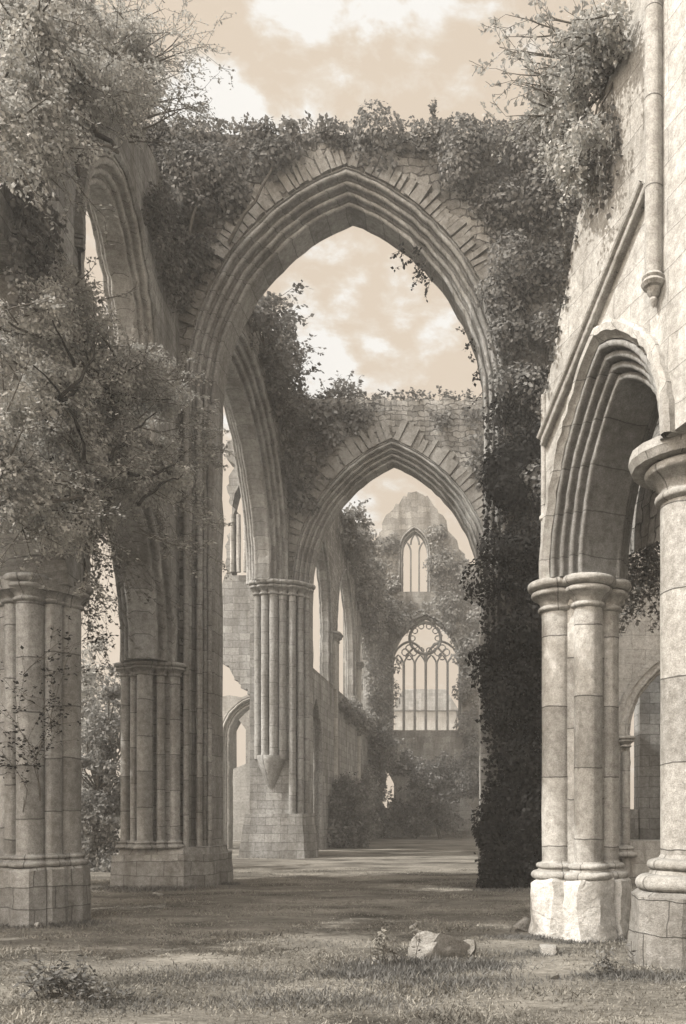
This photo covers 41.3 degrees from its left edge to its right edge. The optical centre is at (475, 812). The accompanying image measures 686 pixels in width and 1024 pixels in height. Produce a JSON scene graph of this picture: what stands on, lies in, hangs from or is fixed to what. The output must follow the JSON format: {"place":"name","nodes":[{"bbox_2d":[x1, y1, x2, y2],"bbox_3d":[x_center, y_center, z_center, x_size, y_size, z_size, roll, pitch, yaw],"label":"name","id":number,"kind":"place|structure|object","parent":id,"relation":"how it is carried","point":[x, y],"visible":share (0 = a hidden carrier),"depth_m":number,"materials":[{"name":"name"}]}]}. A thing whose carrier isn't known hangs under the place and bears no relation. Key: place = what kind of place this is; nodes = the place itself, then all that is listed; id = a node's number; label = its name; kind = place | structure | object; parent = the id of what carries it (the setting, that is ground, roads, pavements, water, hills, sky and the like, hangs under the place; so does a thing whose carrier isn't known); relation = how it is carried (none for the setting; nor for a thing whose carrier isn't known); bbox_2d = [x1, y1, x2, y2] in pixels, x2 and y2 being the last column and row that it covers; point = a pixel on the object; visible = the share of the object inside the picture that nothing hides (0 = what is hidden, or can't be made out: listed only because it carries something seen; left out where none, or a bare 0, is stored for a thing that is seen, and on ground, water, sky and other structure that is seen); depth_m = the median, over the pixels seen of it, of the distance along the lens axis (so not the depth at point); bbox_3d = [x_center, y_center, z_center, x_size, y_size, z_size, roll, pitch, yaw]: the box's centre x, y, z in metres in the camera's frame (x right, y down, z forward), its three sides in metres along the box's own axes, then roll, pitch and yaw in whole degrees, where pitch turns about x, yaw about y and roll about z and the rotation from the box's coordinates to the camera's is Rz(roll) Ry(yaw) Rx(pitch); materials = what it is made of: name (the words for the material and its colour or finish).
{"place":"outdoors","nodes":[
{"label":"outdoors","id":0,"kind":"place"},
{"bbox_2d":[153,892,162,895],"bbox_3d":[-6.865,1.781,19.272,0.240,0.123,0.161,0,0,-3],"label":"stone","id":1,"kind":"object","parent":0,"point":[156,894],"visible":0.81,"depth_m":19.23,"materials":[{"name":"grey stone"}]},
{"bbox_2d":[223,695,249,848],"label":"transept wall","id":2,"kind":"structure","parent":0,"point":[236,781],"depth_m":44.91,"materials":[{"name":"stone"}]},
{"bbox_2d":[0,824,685,1023],"bbox_3d":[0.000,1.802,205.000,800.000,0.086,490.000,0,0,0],"label":"ground","id":3,"kind":"structure","parent":0,"point":[392,856],"depth_m":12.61,"materials":[{"name":"grey plant"}]},
{"bbox_2d":[0,572,93,926],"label":"clustered pillar","id":4,"kind":"structure","parent":3,"relation":"on","point":[44,872],"depth_m":14.15,"materials":[{"name":"stone"}]},
{"bbox_2d":[0,615,119,811],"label":"ivy","id":5,"kind":"object","parent":4,"relation":"attached to","point":[50,674],"visible":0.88,"depth_m":13.91,"materials":[{"name":"grey plant"}]},
{"bbox_2d":[0,0,178,662],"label":"arcade wall","id":6,"kind":"structure","parent":4,"relation":"on","point":[120,184],"depth_m":18.23,"materials":[{"name":"stone"}]},
{"bbox_2d":[3,171,196,316],"bbox_3d":[-6.593,-10.846,17.497,0.634,8.589,11.922,0,0,-5],"label":"ivy","id":7,"kind":"object","parent":6,"relation":"attached to","point":[163,211],"visible":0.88,"depth_m":18.36,"materials":[{"name":"grey plant"}]},
{"bbox_2d":[0,234,236,602],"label":"ash tree","id":8,"kind":"object","parent":6,"relation":"attached to","point":[78,382],"visible":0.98,"depth_m":13.03,"materials":[{"name":"grey plant"}]},
{"bbox_2d":[0,0,236,244],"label":"ivy tree","id":9,"kind":"object","parent":6,"relation":"on","point":[67,70],"visible":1,"depth_m":11.74,"materials":[{"name":"grey plant"}]},
{"bbox_2d":[81,492,188,706],"bbox_3d":[-7.082,-4.484,17.021,3.140,5.149,3.089,0,0,-26],"label":"ivy","id":10,"kind":"object","parent":6,"relation":"attached to","point":[98,600],"visible":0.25,"depth_m":17.21,"materials":[{"name":"grey plant"}]},
{"bbox_2d":[12,947,96,1002],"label":"weed","id":11,"kind":"object","parent":3,"relation":"on","point":[59,983],"visible":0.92,"depth_m":8.63,"materials":[{"name":"grey plant"}]},
{"bbox_2d":[81,633,119,848],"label":"shrub","id":12,"kind":"object","parent":3,"relation":"on","point":[90,678],"visible":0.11,"depth_m":42.11,"materials":[{"name":"grey plant"}]},
{"bbox_2d":[81,663,120,871],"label":"shrub","id":13,"kind":"object","parent":3,"relation":"on","point":[100,795],"visible":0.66,"depth_m":27.56,"materials":[{"name":"grey plant"}]},
{"bbox_2d":[53,979,164,1008],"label":"weed","id":14,"kind":"object","parent":3,"relation":"on","point":[97,994],"visible":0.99,"depth_m":8.48,"materials":[{"name":"grey plant"}]},
{"bbox_2d":[110,396,232,887],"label":"crossing pier","id":15,"kind":"structure","parent":3,"relation":"on","point":[153,850],"depth_m":21.38,"materials":[{"name":"stone"}]},
{"bbox_2d":[120,130,587,846],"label":"crossing arch","id":16,"kind":"structure","parent":15,"relation":"on","point":[314,196],"depth_m":21.97,"materials":[{"name":"stone"}]},
{"bbox_2d":[136,113,369,288],"bbox_3d":[-5.728,-14.679,21.421,6.366,4.454,1.012,0,0,0],"label":"ivy","id":17,"kind":"object","parent":16,"relation":"attached to","point":[199,186],"visible":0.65,"depth_m":21.52,"materials":[{"name":"grey plant"}]},
{"bbox_2d":[158,99,529,131],"bbox_3d":[-3.217,-17.150,22.356,9.403,1.068,1.590,0,0,0],"label":"wall plant","id":18,"kind":"object","parent":16,"relation":"on","point":[433,106],"depth_m":22.02,"materials":[{"name":"grey plant"}]},
{"bbox_2d":[390,241,488,408],"bbox_3d":[-0.865,-12.052,22.151,2.554,4.279,0.894,0,0,0],"label":"ivy","id":19,"kind":"object","parent":16,"relation":"attached to","point":[419,274],"visible":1,"depth_m":22.15,"materials":[{"name":"grey plant"}]},
{"bbox_2d":[348,99,587,888],"bbox_3d":[0.041,-7.431,21.338,6.254,19.201,1.416,0,0,0],"label":"ivy","id":20,"kind":"object","parent":16,"relation":"attached to","point":[516,465],"visible":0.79,"depth_m":21.30,"materials":[{"name":"grey plant"}]},
{"bbox_2d":[222,440,249,695],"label":"transept wall","id":21,"kind":"structure","parent":3,"relation":"on","point":[236,626],"depth_m":40.00,"materials":[{"name":"stone"}]},
{"bbox_2d":[238,578,318,858],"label":"crossing pier","id":22,"kind":"structure","parent":3,"relation":"on","point":[279,820],"depth_m":35.16,"materials":[{"name":"stone"}]},
{"bbox_2d":[223,313,288,584],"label":"crossing arch","id":23,"kind":"structure","parent":22,"relation":"on","point":[253,429],"depth_m":33.54,"materials":[{"name":"stone"}]},
{"bbox_2d":[246,279,331,492],"bbox_3d":[-7.346,-16.276,32.901,3.366,8.052,9.161,0,0,0],"label":"ivy tree","id":24,"kind":"object","parent":23,"relation":"on","point":[282,368],"visible":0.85,"depth_m":32.81,"materials":[{"name":"grey plant"}]},
{"bbox_2d":[313,510,373,849],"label":"arcade wall","id":25,"kind":"structure","parent":3,"relation":"on","point":[340,746],"depth_m":46.34,"materials":[{"name":"stone"}]},
{"bbox_2d":[327,695,389,847],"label":"ivy","id":26,"kind":"object","parent":25,"relation":"attached to","point":[366,723],"visible":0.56,"depth_m":55.84,"materials":[{"name":"plant"}]},
{"bbox_2d":[341,498,383,558],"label":"shrub","id":27,"kind":"object","parent":25,"relation":"on","point":[350,517],"visible":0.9,"depth_m":49.34,"materials":[{"name":"grey plant"}]},
{"bbox_2d":[335,520,393,717],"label":"ivy","id":28,"kind":"object","parent":25,"relation":"attached to","point":[370,584],"visible":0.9,"depth_m":58.74,"materials":[{"name":"plant"}]},
{"bbox_2d":[328,771,385,847],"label":"shrub","id":29,"kind":"object","parent":3,"relation":"on","point":[349,801],"visible":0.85,"depth_m":45.34,"materials":[{"name":"grey plant"}]},
{"bbox_2d":[289,397,483,819],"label":"crossing arch","id":30,"kind":"structure","parent":3,"relation":"on","point":[405,436],"depth_m":36.03,"materials":[{"name":"stone"}]},
{"bbox_2d":[319,370,364,398],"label":"plant","id":31,"kind":"object","parent":30,"relation":"on","point":[337,389],"visible":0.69,"depth_m":36.59,"materials":[{"name":"plant"}]},
{"bbox_2d":[287,392,483,516],"bbox_3d":[-3.823,-14.301,35.766,9.250,5.126,0.972,0,0,0],"label":"ivy","id":32,"kind":"object","parent":30,"relation":"attached to","point":[320,420],"visible":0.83,"depth_m":35.78,"materials":[{"name":"grey plant"}]},
{"bbox_2d":[300,385,482,400],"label":"wall plant","id":33,"kind":"object","parent":30,"relation":"on","point":[378,396],"depth_m":36.46,"materials":[{"name":"grey plant"}]},
{"bbox_2d":[365,706,415,837],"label":"shrub","id":34,"kind":"object","parent":3,"relation":"on","point":[383,738],"visible":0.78,"depth_m":61.66,"materials":[{"name":"plant"}]},
{"bbox_2d":[361,918,421,968],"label":"weed","id":35,"kind":"object","parent":3,"relation":"on","point":[382,945],"visible":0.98,"depth_m":10.37,"materials":[{"name":"grey plant"}]},
{"bbox_2d":[343,491,478,836],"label":"gable wall","id":36,"kind":"structure","parent":3,"relation":"on","point":[412,515],"depth_m":66.00,"materials":[{"name":"stone"}]},
{"bbox_2d":[361,523,478,757],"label":"ivy","id":37,"kind":"object","parent":36,"relation":"attached to","point":[437,564],"visible":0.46,"depth_m":65.65,"materials":[{"name":"plant"}]},
{"bbox_2d":[394,689,457,729],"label":"wall","id":38,"kind":"structure","parent":3,"relation":"on","point":[453,712],"depth_m":110.00,"materials":[{"name":"stone"}]},
{"bbox_2d":[377,745,478,838],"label":"shrub","id":39,"kind":"object","parent":3,"relation":"on","point":[438,779],"visible":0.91,"depth_m":60.32,"materials":[{"name":"grey plant"}]},
{"bbox_2d":[407,931,468,958],"bbox_3d":[-0.468,1.737,11.098,0.795,0.557,0.288,0,0,-17],"label":"stone","id":40,"kind":"object","parent":3,"relation":"on","point":[431,943],"visible":0.64,"depth_m":10.98,"materials":[{"name":"grey stone"}]},
{"bbox_2d":[463,939,476,955],"bbox_3d":[-0.095,1.714,11.190,0.197,0.248,0.172,0,0,15],"label":"stone","id":41,"kind":"object","parent":3,"relation":"on","point":[471,949],"visible":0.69,"depth_m":11.15,"materials":[{"name":"grey stone"}]},
{"bbox_2d":[477,637,541,887],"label":"crossing pier","id":42,"kind":"structure","parent":3,"relation":"on","point":[484,754],"depth_m":21.90,"materials":[{"name":"stone"}]},
{"bbox_2d":[509,917,530,931],"bbox_3d":[0.688,1.727,13.448,0.373,0.309,0.168,0,0,-20],"label":"stone","id":43,"kind":"object","parent":3,"relation":"on","point":[522,924],"visible":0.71,"depth_m":13.38,"materials":[{"name":"grey stone"}]},
{"bbox_2d":[539,943,558,954],"bbox_3d":[0.953,1.795,11.374,0.259,0.224,0.296,0,0,-14],"label":"stone","id":44,"kind":"object","parent":3,"relation":"on","point":[547,948],"visible":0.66,"depth_m":11.31,"materials":[{"name":"beige stone"}]},
{"bbox_2d":[527,572,633,942],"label":"clustered pillar","id":45,"kind":"structure","parent":3,"relation":"on","point":[582,884],"depth_m":12.83,"materials":[{"name":"stone"}]},
{"bbox_2d":[537,0,685,579],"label":"arcade wall","id":46,"kind":"structure","parent":45,"relation":"on","point":[613,394],"depth_m":11.22,"materials":[{"name":"stone"}]},
{"bbox_2d":[471,0,633,226],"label":"ivy tree","id":47,"kind":"object","parent":46,"relation":"on","point":[567,87],"visible":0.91,"depth_m":11.34,"materials":[{"name":"grey plant"}]},
{"bbox_2d":[525,103,623,419],"bbox_3d":[1.336,-7.502,11.998,0.621,3.586,2.324,0,0,-22],"label":"ivy","id":48,"kind":"object","parent":46,"relation":"attached to","point":[564,254],"visible":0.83,"depth_m":12.00,"materials":[{"name":"grey plant"}]},
{"bbox_2d":[589,941,635,975],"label":"weed","id":49,"kind":"object","parent":3,"relation":"on","point":[608,963],"visible":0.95,"depth_m":9.94,"materials":[{"name":"grey plant"}]},
{"bbox_2d":[619,555,659,876],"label":"aisle wall","id":50,"kind":"structure","parent":3,"relation":"on","point":[639,698],"depth_m":25.00,"materials":[{"name":"stone"}]},
{"bbox_2d":[628,434,685,970],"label":"clustered pillar","id":51,"kind":"structure","parent":3,"relation":"on","point":[657,465],"depth_m":10.41,"materials":[{"name":"stone"}]},
{"bbox_2d":[629,420,659,553],"bbox_3d":[4.527,-5.390,12.510,5.679,4.036,4.642,0,0,0],"label":"aisle vault","id":52,"kind":"object","parent":51,"relation":"on","point":[645,529],"visible":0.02,"depth_m":13.35,"materials":[{"name":"stone"}]},
{"bbox_2d":[619,540,659,636],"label":"ivy","id":53,"kind":"object","parent":52,"relation":"hanging from","point":[650,553],"visible":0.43,"depth_m":14.43,"materials":[{"name":"grey plant"}]},
{"bbox_2d":[81,0,659,808],"label":"sky","id":54,"kind":"structure","parent":0,"point":[293,58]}
]}

